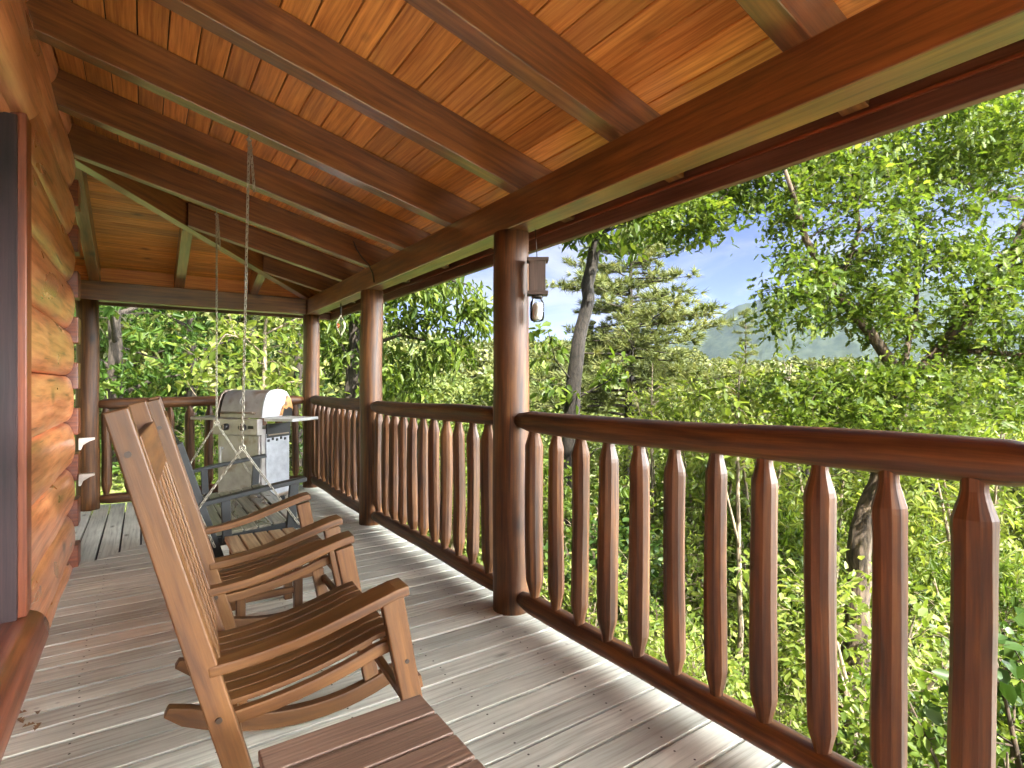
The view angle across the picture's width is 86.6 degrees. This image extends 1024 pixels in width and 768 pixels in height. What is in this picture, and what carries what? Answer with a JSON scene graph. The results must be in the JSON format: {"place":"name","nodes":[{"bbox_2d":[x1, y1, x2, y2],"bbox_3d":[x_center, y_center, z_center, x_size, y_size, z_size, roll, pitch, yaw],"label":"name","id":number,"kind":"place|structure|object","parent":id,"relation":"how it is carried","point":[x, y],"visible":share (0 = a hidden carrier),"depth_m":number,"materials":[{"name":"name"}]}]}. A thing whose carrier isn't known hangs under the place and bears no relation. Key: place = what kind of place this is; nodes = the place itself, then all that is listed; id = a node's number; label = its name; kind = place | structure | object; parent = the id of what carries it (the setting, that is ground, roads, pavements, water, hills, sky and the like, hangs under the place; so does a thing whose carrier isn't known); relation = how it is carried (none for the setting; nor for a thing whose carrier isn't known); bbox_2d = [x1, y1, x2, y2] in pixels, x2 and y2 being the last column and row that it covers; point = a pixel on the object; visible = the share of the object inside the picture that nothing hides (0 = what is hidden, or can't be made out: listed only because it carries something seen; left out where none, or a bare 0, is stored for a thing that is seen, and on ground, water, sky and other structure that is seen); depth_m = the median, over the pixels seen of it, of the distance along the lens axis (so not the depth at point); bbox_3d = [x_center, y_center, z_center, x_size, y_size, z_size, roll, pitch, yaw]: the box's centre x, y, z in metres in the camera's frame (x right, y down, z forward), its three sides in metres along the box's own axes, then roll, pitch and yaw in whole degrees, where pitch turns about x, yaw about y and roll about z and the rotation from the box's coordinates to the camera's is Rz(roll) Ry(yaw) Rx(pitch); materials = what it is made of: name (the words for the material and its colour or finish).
{"place":"outdoors","nodes":[
{"label":"outdoors","id":0,"kind":"place"},
{"bbox_2d":[0,0,80,762],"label":"log cabin","id":1,"kind":"object","parent":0,"point":[40,369],"visible":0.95,"depth_m":2.24,"materials":[{"name":"brown wood"}]},
{"bbox_2d":[0,0,49,762],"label":"window","id":2,"kind":"structure","parent":1,"relation":"in","point":[24,632],"depth_m":1.96,"materials":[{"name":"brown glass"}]},
{"bbox_2d":[78,473,94,485],"bbox_3d":[-2.861,0.641,3.654,0.085,0.078,0.045,0,0,-34],"label":"wall bracket","id":3,"kind":"object","parent":1,"relation":"attached to","point":[82,477],"depth_m":3.63,"materials":[{"name":"white metal"}]},
{"bbox_2d":[78,437,94,449],"bbox_3d":[-2.861,0.401,3.654,0.085,0.078,0.045,0,0,-34],"label":"wall bracket","id":4,"kind":"object","parent":1,"relation":"attached to","point":[82,442],"depth_m":3.63,"materials":[{"name":"white metal"}]},
{"bbox_2d":[81,512,141,559],"bbox_3d":[-1.327,1.380,0.779,4.880,0.140,10.860,0,0,-34],"label":"deck frame","id":5,"kind":"object","parent":1,"relation":"attached to","point":[121,535],"depth_m":4.70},
{"bbox_2d":[26,0,1023,319],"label":"porch roof","id":6,"kind":"structure","parent":1,"relation":"attached to","point":[410,146],"depth_m":2.44,"materials":[{"name":"brown wood"}]},
{"bbox_2d":[172,133,306,557],"bbox_3d":[-1.777,-0.179,3.436,0.679,2.272,1.633,0,0,-34],"label":"porch swing","id":7,"kind":"object","parent":6,"relation":"hanging from","point":[227,506],"visible":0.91,"depth_m":3.14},
{"bbox_2d":[336,304,345,336],"bbox_3d":[-1.736,-0.645,5.507,0.090,0.340,0.089,0,0,-12],"label":"wind spinner","id":8,"kind":"object","parent":6,"relation":"hanging from","point":[340,318],"visible":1,"depth_m":5.50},
{"bbox_2d":[353,241,374,282],"bbox_3d":[-1.226,-1.010,4.501,0.180,0.344,0.028,0,0,-2],"label":"power cable","id":9,"kind":"object","parent":6,"relation":"attached to","point":[365,261],"visible":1,"depth_m":4.50,"materials":[{"name":"black plastic"}]},
{"bbox_2d":[527,229,548,321],"bbox_3d":[0.134,-0.570,2.854,0.112,0.486,0.086,0,0,0],"label":"trap","id":10,"kind":"object","parent":6,"relation":"hanging from","point":[537,278],"visible":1,"depth_m":2.82,"materials":[{"name":"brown wood"}]},
{"bbox_2d":[0,485,791,767],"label":"deck","id":11,"kind":"structure","parent":0,"point":[546,712],"depth_m":2.20,"materials":[{"name":"wood"}]},
{"bbox_2d":[75,299,99,510],"bbox_3d":[-4.128,0.202,5.285,0.195,2.038,0.196,0,0,-34],"label":"porch post","id":12,"kind":"object","parent":11,"relation":"on","point":[87,392],"visible":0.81,"depth_m":5.22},
{"bbox_2d":[98,395,303,502],"bbox_3d":[-3.222,0.658,5.913,2.099,1.064,0.124,0,0,-34],"label":"railing","id":13,"kind":"object","parent":11,"relation":"on","point":[169,403],"visible":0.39,"depth_m":5.73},
{"bbox_2d":[147,395,356,675],"bbox_3d":[-1.120,0.634,2.455,0.886,1.162,0.684,0,0,-33],"label":"rocking chair","id":14,"kind":"object","parent":11,"relation":"on","point":[229,567],"visible":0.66,"depth_m":2.25,"materials":[{"name":"brown wood"}]},
{"bbox_2d":[190,389,317,500],"bbox_3d":[-2.648,0.636,5.517,1.230,1.165,0.539,0,0,16],"label":"gas grill","id":15,"kind":"object","parent":11,"relation":"on","point":[271,441],"visible":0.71,"depth_m":5.38,"materials":[{"name":"metal"}]},
{"bbox_2d":[218,435,259,496],"bbox_3d":[-2.700,0.805,5.336,0.490,0.600,0.065,0,0,16],"label":"door","id":16,"kind":"structure","parent":15,"relation":"in","point":[236,477],"depth_m":5.35,"materials":[{"name":"metal"}]},
{"bbox_2d":[102,400,422,767],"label":"rocking chair","id":17,"kind":"object","parent":11,"relation":"on","point":[232,671],"visible":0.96,"depth_m":1.51,"materials":[{"name":"brown wood"}]},
{"bbox_2d":[225,527,302,615],"bbox_3d":[-1.323,1.025,2.916,0.356,0.390,0.330,0,0,-34],"label":"side table","id":18,"kind":"object","parent":11,"relation":"on","point":[237,544],"visible":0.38,"depth_m":2.87,"materials":[{"name":"brown wood"}]},
{"bbox_2d":[302,315,319,487],"bbox_3d":[-2.392,0.203,6.474,0.200,2.039,0.198,0,0,-34],"label":"porch post","id":19,"kind":"object","parent":11,"relation":"on","point":[311,356],"visible":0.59,"depth_m":6.39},
{"bbox_2d":[310,395,374,512],"bbox_3d":[-1.764,0.659,5.543,0.123,1.060,2.109,0,0,-34],"label":"railing","id":20,"kind":"object","parent":11,"relation":"on","point":[335,444],"visible":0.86,"depth_m":5.46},
{"bbox_2d":[359,289,382,525],"bbox_3d":[-1.236,0.203,4.769,0.211,2.037,0.206,0,0,-34],"label":"porch post","id":21,"kind":"object","parent":11,"relation":"on","point":[370,352],"visible":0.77,"depth_m":4.68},
{"bbox_2d":[258,695,484,767],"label":"side table","id":22,"kind":"object","parent":11,"relation":"on","point":[416,731],"visible":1,"depth_m":1.16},
{"bbox_2d":[68,500,695,766],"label":"deck screw heads","id":23,"kind":"object","parent":11,"relation":"attached to","point":[332,684],"visible":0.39,"depth_m":2.19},
{"bbox_2d":[370,401,492,590],"bbox_3d":[-0.605,0.658,3.842,0.116,1.064,2.107,0,0,-35],"label":"railing","id":24,"kind":"object","parent":11,"relation":"on","point":[415,486],"visible":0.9,"depth_m":3.68,"materials":[{"name":"wood"}]},
{"bbox_2d":[492,229,528,615],"bbox_3d":[-0.004,0.203,2.960,0.209,2.038,0.205,0,0,-34],"label":"porch post","id":25,"kind":"object","parent":11,"relation":"on","point":[511,333],"visible":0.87,"depth_m":2.87,"materials":[{"name":"wood"}]},
{"bbox_2d":[514,411,1023,767],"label":"railing","id":26,"kind":"object","parent":11,"relation":"on","point":[976,467],"visible":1,"depth_m":1.71,"materials":[{"name":"wood"}]},
{"bbox_2d":[74,365,1023,766],"bbox_3d":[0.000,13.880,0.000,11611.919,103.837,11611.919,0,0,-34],"label":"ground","id":27,"kind":"structure","parent":0,"point":[116,487],"depth_m":10.23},
{"bbox_2d":[74,307,145,409],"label":"maple tree","id":28,"kind":"object","parent":27,"relation":"on","point":[127,341],"visible":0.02,"depth_m":12.71,"materials":[{"name":"green plant"}]},
{"bbox_2d":[99,373,176,421],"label":"bush","id":29,"kind":"object","parent":27,"relation":"on","point":[155,389],"visible":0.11,"depth_m":14.18,"materials":[{"name":"green plant"}]},
{"bbox_2d":[73,306,225,395],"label":"woodland tree","id":30,"kind":"object","parent":27,"relation":"on","point":[103,354],"visible":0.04,"depth_m":18.98,"materials":[{"name":"green plant"}]},
{"bbox_2d":[73,304,262,485],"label":"maple tree","id":31,"kind":"object","parent":27,"relation":"on","point":[110,386],"visible":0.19,"depth_m":10.81,"materials":[{"name":"green plant"}]},
{"bbox_2d":[166,406,204,454],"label":"bush","id":32,"kind":"object","parent":27,"relation":"on","point":[179,420],"visible":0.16,"depth_m":11.57,"materials":[{"name":"green plant"}]},
{"bbox_2d":[74,306,323,461],"bbox_3d":[-7.818,-1.138,12.950,6.102,7.176,5.496,0,0,-34],"label":"maple tree","id":33,"kind":"object","parent":27,"relation":"on","point":[186,392],"visible":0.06,"depth_m":12.53,"materials":[{"name":"green plant"}]},
{"bbox_2d":[176,407,239,484],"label":"bush","id":34,"kind":"object","parent":27,"relation":"on","point":[199,460],"visible":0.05,"depth_m":10.09,"materials":[{"name":"green plant"}]},
{"bbox_2d":[167,312,291,438],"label":"woodland tree","id":35,"kind":"object","parent":27,"relation":"on","point":[260,374],"visible":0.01,"depth_m":23.46,"materials":[{"name":"green plant"}]},
{"bbox_2d":[159,314,349,443],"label":"young tree","id":36,"kind":"object","parent":27,"relation":"on","point":[264,362],"visible":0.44,"depth_m":9.54,"materials":[{"name":"green plant"}]},
{"bbox_2d":[166,304,410,472],"bbox_3d":[-8.595,-0.572,20.834,9.017,12.139,10.104,0,0,1],"label":"woodland tree","id":37,"kind":"object","parent":27,"relation":"on","point":[213,317],"visible":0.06,"depth_m":19.24,"materials":[{"name":"green plant"}]},
{"bbox_2d":[289,463,302,484],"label":"bush","id":38,"kind":"object","parent":27,"relation":"on","point":[291,472],"visible":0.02,"depth_m":11.92,"materials":[{"name":"green plant"}]},
{"bbox_2d":[195,313,401,473],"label":"maple tree","id":39,"kind":"object","parent":27,"relation":"on","point":[299,366],"visible":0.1,"depth_m":14.91,"materials":[{"name":"green plant"}]},
{"bbox_2d":[319,368,399,418],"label":"woodland tree","id":40,"kind":"object","parent":27,"relation":"on","point":[321,390],"visible":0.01,"depth_m":23.51,"materials":[{"name":"green plant"}]},
{"bbox_2d":[296,276,492,500],"bbox_3d":[-2.213,-0.871,10.684,4.521,8.969,2.190,0,0,17],"label":"broadleaf tree","id":41,"kind":"object","parent":27,"relation":"on","point":[475,314],"visible":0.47,"depth_m":10.39,"materials":[{"name":"green plant"}]},
{"bbox_2d":[389,344,435,416],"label":"woodland tree","id":42,"kind":"object","parent":27,"relation":"on","point":[416,352],"visible":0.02,"depth_m":43.05,"materials":[{"name":"green plant"}]},
{"bbox_2d":[382,364,459,427],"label":"woodland tree","id":43,"kind":"object","parent":27,"relation":"on","point":[441,399],"visible":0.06,"depth_m":19.00,"materials":[{"name":"green plant"}]},
{"bbox_2d":[409,382,478,430],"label":"woodland tree","id":44,"kind":"object","parent":27,"relation":"on","point":[449,390],"visible":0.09,"depth_m":29.01,"materials":[{"name":"green plant"}]},
{"bbox_2d":[406,466,481,549],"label":"bush","id":45,"kind":"object","parent":27,"relation":"on","point":[451,545],"visible":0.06,"depth_m":7.70,"materials":[{"name":"green plant"}]},
{"bbox_2d":[427,420,483,532],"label":"bush","id":46,"kind":"object","parent":27,"relation":"on","point":[480,431],"visible":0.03,"depth_m":13.23,"materials":[{"name":"green plant"}]},
{"bbox_2d":[425,371,492,433],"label":"woodland tree","id":47,"kind":"object","parent":27,"relation":"on","point":[464,381],"visible":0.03,"depth_m":33.87,"materials":[{"name":"green plant"}]},
{"bbox_2d":[451,356,563,500],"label":"woodland tree","id":48,"kind":"object","parent":27,"relation":"on","point":[481,392],"visible":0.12,"depth_m":25.04,"materials":[{"name":"green plant"}]},
{"bbox_2d":[462,544,570,606],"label":"bush","id":49,"kind":"object","parent":27,"relation":"on","point":[482,564],"visible":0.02,"depth_m":6.30,"materials":[{"name":"green plant"}]},
{"bbox_2d":[465,463,571,594],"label":"bush","id":50,"kind":"object","parent":27,"relation":"on","point":[544,537],"visible":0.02,"depth_m":7.59,"materials":[{"name":"green plant"}]},
{"bbox_2d":[74,453,1023,767],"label":"ground cover","id":51,"kind":"object","parent":27,"relation":"on","point":[620,619],"depth_m":7.25,"materials":[{"name":"green plant"}]},
{"bbox_2d":[543,384,622,500],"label":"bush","id":52,"kind":"object","parent":27,"relation":"on","point":[595,448],"visible":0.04,"depth_m":36.09,"materials":[{"name":"green plant"}]},
{"bbox_2d":[543,456,629,612],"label":"bush","id":53,"kind":"object","parent":27,"relation":"on","point":[567,499],"visible":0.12,"depth_m":7.08,"materials":[{"name":"green plant"}]},
{"bbox_2d":[544,496,628,567],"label":"bush","id":54,"kind":"object","parent":27,"relation":"on","point":[619,517],"visible":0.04,"depth_m":10.11,"materials":[{"name":"green plant"}]},
{"bbox_2d":[541,512,662,637],"bbox_3d":[1.037,2.336,6.229,1.502,1.629,1.575,0,0,5],"label":"bush","id":55,"kind":"object","parent":27,"relation":"on","point":[655,544],"visible":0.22,"depth_m":6.16,"materials":[{"name":"green plant"}]},
{"bbox_2d":[540,540,663,656],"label":"bush","id":56,"kind":"object","parent":27,"relation":"on","point":[593,617],"visible":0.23,"depth_m":5.13,"materials":[{"name":"green plant"}]},
{"bbox_2d":[587,400,623,484],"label":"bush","id":57,"kind":"object","parent":27,"relation":"on","point":[614,410],"visible":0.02,"depth_m":49.74,"materials":[{"name":"green plant"}]},
{"bbox_2d":[590,452,622,502],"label":"woodland tree","id":58,"kind":"object","parent":27,"relation":"on","point":[620,463],"visible":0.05,"depth_m":45.21,"materials":[{"name":"green plant"}]},
{"bbox_2d":[529,190,721,557],"bbox_3d":[1.730,-1.150,8.932,3.230,9.773,2.396,0,0,-10],"label":"slender tree","id":59,"kind":"object","parent":27,"relation":"on","point":[597,242],"visible":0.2,"depth_m":8.88,"materials":[{"name":"green plant"}]},
{"bbox_2d":[618,363,682,566],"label":"thin tree","id":60,"kind":"object","parent":27,"relation":"on","point":[630,398],"visible":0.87,"depth_m":9.49,"materials":[{"name":"green plant"}]},
{"bbox_2d":[642,413,666,473],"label":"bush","id":61,"kind":"object","parent":27,"relation":"on","point":[658,462],"visible":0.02,"depth_m":65.62,"materials":[{"name":"green plant"}]},
{"bbox_2d":[529,223,780,501],"bbox_3d":[4.126,0.376,17.659,8.716,12.014,7.815,0,0,13],"label":"pine tree","id":62,"kind":"object","parent":27,"relation":"on","point":[637,330],"visible":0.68,"depth_m":16.54,"materials":[{"name":"green plant"}]},
{"bbox_2d":[613,595,703,671],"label":"bush","id":63,"kind":"object","parent":27,"relation":"on","point":[656,610],"visible":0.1,"depth_m":5.59,"materials":[{"name":"green plant"}]},
{"bbox_2d":[593,376,729,605],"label":"sapling","id":64,"kind":"object","parent":27,"relation":"on","point":[625,448],"visible":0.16,"depth_m":10.23,"materials":[{"name":"green plant"}]},
{"bbox_2d":[593,508,748,649],"bbox_3d":[1.992,2.596,6.676,1.920,1.871,2.105,0,0,-42],"label":"bush","id":65,"kind":"object","parent":27,"relation":"on","point":[692,566],"visible":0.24,"depth_m":6.52,"materials":[{"name":"green plant"}]},
{"bbox_2d":[334,322,1019,469],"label":"woodland","id":66,"kind":"object","parent":27,"relation":"on","point":[485,352],"visible":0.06,"depth_m":135.06,"materials":[{"name":"green plant"}]},
{"bbox_2d":[618,622,751,706],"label":"bush","id":67,"kind":"object","parent":27,"relation":"on","point":[740,659],"visible":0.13,"depth_m":4.54,"materials":[{"name":"green plant"}]},
{"bbox_2d":[619,460,750,575],"bbox_3d":[3.297,2.993,10.633,2.905,3.188,2.566,0,0,14],"label":"bush","id":68,"kind":"object","parent":27,"relation":"on","point":[659,484],"visible":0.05,"depth_m":10.24,"materials":[{"name":"green plant"}]},
{"bbox_2d":[621,498,749,649],"bbox_3d":[2.441,2.772,7.630,2.113,2.129,2.317,0,0,-44],"label":"bush","id":69,"kind":"object","parent":27,"relation":"on","point":[693,513],"visible":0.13,"depth_m":7.49,"materials":[{"name":"green plant"}]},
{"bbox_2d":[660,400,742,491],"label":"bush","id":70,"kind":"object","parent":27,"relation":"on","point":[709,408],"visible":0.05,"depth_m":41.70,"materials":[{"name":"green plant"}]},
{"bbox_2d":[630,604,777,717],"bbox_3d":[1.211,2.256,3.655,1.233,1.202,1.125,0,0,30],"label":"bush","id":71,"kind":"object","parent":27,"relation":"on","point":[692,671],"visible":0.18,"depth_m":3.75,"materials":[{"name":"green plant"}]},
{"bbox_2d":[650,368,788,653],"bbox_3d":[3.128,1.962,8.577,2.269,4.462,2.268,0,0,-34],"label":"sapling","id":72,"kind":"object","parent":27,"relation":"on","point":[695,405],"visible":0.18,"depth_m":8.34,"materials":[{"name":"green plant"}]},
{"bbox_2d":[686,370,781,700],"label":"thin tree","id":73,"kind":"object","parent":27,"relation":"on","point":[737,475],"visible":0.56,"depth_m":5.38,"materials":[{"name":"green plant"}]},
{"bbox_2d":[721,307,768,500],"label":"conifer","id":74,"kind":"object","parent":27,"relation":"on","point":[746,332],"visible":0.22,"depth_m":38.09,"materials":[{"name":"green plant"}]},
{"bbox_2d":[700,494,802,599],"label":"bush","id":75,"kind":"object","parent":27,"relation":"on","point":[786,519],"visible":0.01,"depth_m":9.30,"materials":[{"name":"green plant"}]},
{"bbox_2d":[685,340,846,628],"bbox_3d":[3.600,1.742,7.778,2.049,4.787,2.174,0,0,-34],"label":"sapling","id":76,"kind":"object","parent":27,"relation":"on","point":[790,505],"visible":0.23,"depth_m":7.60,"materials":[{"name":"green plant"}]},
{"bbox_2d":[685,494,848,660],"bbox_3d":[3.347,2.766,7.413,2.430,2.522,2.147,0,0,-34],"label":"bush","id":77,"kind":"object","parent":27,"relation":"on","point":[783,544],"visible":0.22,"depth_m":6.97,"materials":[{"name":"green plant"}]},
{"bbox_2d":[697,588,870,740],"bbox_3d":[3.147,3.105,6.091,1.995,1.248,2.140,0,0,-34],"label":"bush","id":78,"kind":"object","parent":27,"relation":"on","point":[746,623],"visible":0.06,"depth_m":6.26,"materials":[{"name":"green plant"}]},
{"bbox_2d":[725,630,843,731],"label":"bush","id":79,"kind":"object","parent":27,"relation":"on","point":[788,688],"visible":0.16,"depth_m":5.18,"materials":[{"name":"green plant"}]},
{"bbox_2d":[732,681,848,755],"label":"bush","id":80,"kind":"object","parent":27,"relation":"on","point":[781,720],"visible":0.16,"depth_m":4.68,"materials":[{"name":"green plant"}]},
{"bbox_2d":[744,412,861,521],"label":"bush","id":81,"kind":"object","parent":27,"relation":"on","point":[833,479],"visible":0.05,"depth_m":19.87,"materials":[{"name":"green plant"}]},
{"bbox_2d":[781,405,860,532],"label":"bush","id":82,"kind":"object","parent":27,"relation":"on","point":[836,486],"visible":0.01,"depth_m":28.92,"materials":[{"name":"green plant"}]},
{"bbox_2d":[779,586,871,676],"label":"bush","id":83,"kind":"object","parent":27,"relation":"on","point":[795,630],"visible":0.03,"depth_m":7.76,"materials":[{"name":"green plant"}]},
{"bbox_2d":[632,89,1023,257],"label":"oak tree","id":84,"kind":"object","parent":27,"relation":"on","point":[700,219],"visible":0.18,"depth_m":6.48,"materials":[{"name":"green plant"}]},
{"bbox_2d":[785,712,872,767],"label":"bush","id":85,"kind":"object","parent":27,"relation":"on","point":[841,750],"visible":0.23,"depth_m":3.80,"materials":[{"name":"green plant"}]},
{"bbox_2d":[750,358,946,616],"bbox_3d":[5.226,2.152,8.739,2.719,5.197,2.837,0,0,-34],"label":"sapling","id":86,"kind":"object","parent":27,"relation":"on","point":[853,499],"visible":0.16,"depth_m":8.17,"materials":[{"name":"green plant"}]},
{"bbox_2d":[728,549,1022,767],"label":"bush","id":87,"kind":"object","parent":27,"relation":"on","point":[920,609],"visible":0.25,"depth_m":4.66,"materials":[{"name":"green plant"}]},
{"bbox_2d":[732,88,1023,735],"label":"oak tree","id":88,"kind":"object","parent":27,"relation":"on","point":[899,385],"visible":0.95,"depth_m":5.33,"materials":[{"name":"green plant"}]},
{"bbox_2d":[837,586,948,725],"bbox_3d":[4.177,3.163,6.043,1.710,1.574,1.560,0,0,8],"label":"bush","id":89,"kind":"object","parent":27,"relation":"on","point":[922,654],"visible":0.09,"depth_m":5.86,"materials":[{"name":"green plant"}]},
{"bbox_2d":[837,514,950,617],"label":"bush","id":90,"kind":"object","parent":27,"relation":"on","point":[927,530],"visible":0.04,"depth_m":10.04,"materials":[{"name":"green plant"}]},
{"bbox_2d":[834,400,959,539],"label":"woodland tree","id":91,"kind":"object","parent":27,"relation":"on","point":[925,482],"visible":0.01,"depth_m":23.73,"materials":[{"name":"green plant"}]},
{"bbox_2d":[869,568,949,666],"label":"bush","id":92,"kind":"object","parent":27,"relation":"on","point":[911,605],"visible":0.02,"depth_m":8.91,"materials":[{"name":"green plant"}]},
{"bbox_2d":[832,665,1023,767],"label":"bush","id":93,"kind":"object","parent":27,"relation":"on","point":[925,749],"visible":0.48,"depth_m":3.52,"materials":[{"name":"green plant"}]},
{"bbox_2d":[852,400,1012,550],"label":"woodland tree","id":94,"kind":"object","parent":27,"relation":"on","point":[958,484],"visible":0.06,"depth_m":18.50,"materials":[{"name":"green plant"}]},
{"bbox_2d":[853,357,1023,657],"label":"sapling","id":95,"kind":"object","parent":27,"relation":"on","point":[999,509],"visible":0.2,"depth_m":7.86,"materials":[{"name":"green plant"}]},
{"bbox_2d":[870,557,1023,735],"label":"bush","id":96,"kind":"object","parent":27,"relation":"on","point":[1006,567],"visible":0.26,"depth_m":6.23,"materials":[{"name":"green plant"}]},
{"bbox_2d":[915,361,1023,545],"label":"woodland tree","id":97,"kind":"object","parent":27,"relation":"on","point":[973,406],"visible":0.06,"depth_m":24.40,"materials":[{"name":"green plant"}]},
{"bbox_2d":[921,607,1023,767],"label":"leaf plant","id":98,"kind":"object","parent":27,"relation":"on","point":[1012,652],"visible":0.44,"depth_m":3.22,"materials":[{"name":"green plant"}]},
{"bbox_2d":[926,572,1022,667],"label":"bush","id":99,"kind":"object","parent":27,"relation":"on","point":[1012,621],"visible":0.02,"depth_m":9.77,"materials":[{"name":"green plant"}]},
{"bbox_2d":[925,543,1023,634],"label":"bush","id":100,"kind":"object","parent":27,"relation":"on","point":[949,563],"visible":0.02,"depth_m":11.58,"materials":[{"name":"green plant"}]},
{"bbox_2d":[1000,434,1023,549],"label":"woodland tree","id":101,"kind":"object","parent":27,"relation":"on","point":[1013,514],"visible":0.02,"depth_m":27.46,"materials":[{"name":"green plant"}]},
{"bbox_2d":[1008,487,1023,535],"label":"woodland tree","id":102,"kind":"object","parent":27,"relation":"on","point":[1022,529],"visible":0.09,"depth_m":23.33,"materials":[{"name":"green plant"}]},
{"bbox_2d":[350,93,1023,344],"label":"sky","id":103,"kind":"structure","parent":0,"point":[725,276],"materials":[{"name":"blue"}]},
{"bbox_2d":[661,275,1023,368],"bbox_3d":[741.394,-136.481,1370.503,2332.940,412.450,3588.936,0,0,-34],"label":"mountain","id":104,"kind":"structure","parent":0,"point":[719,343],"depth_m":1456.14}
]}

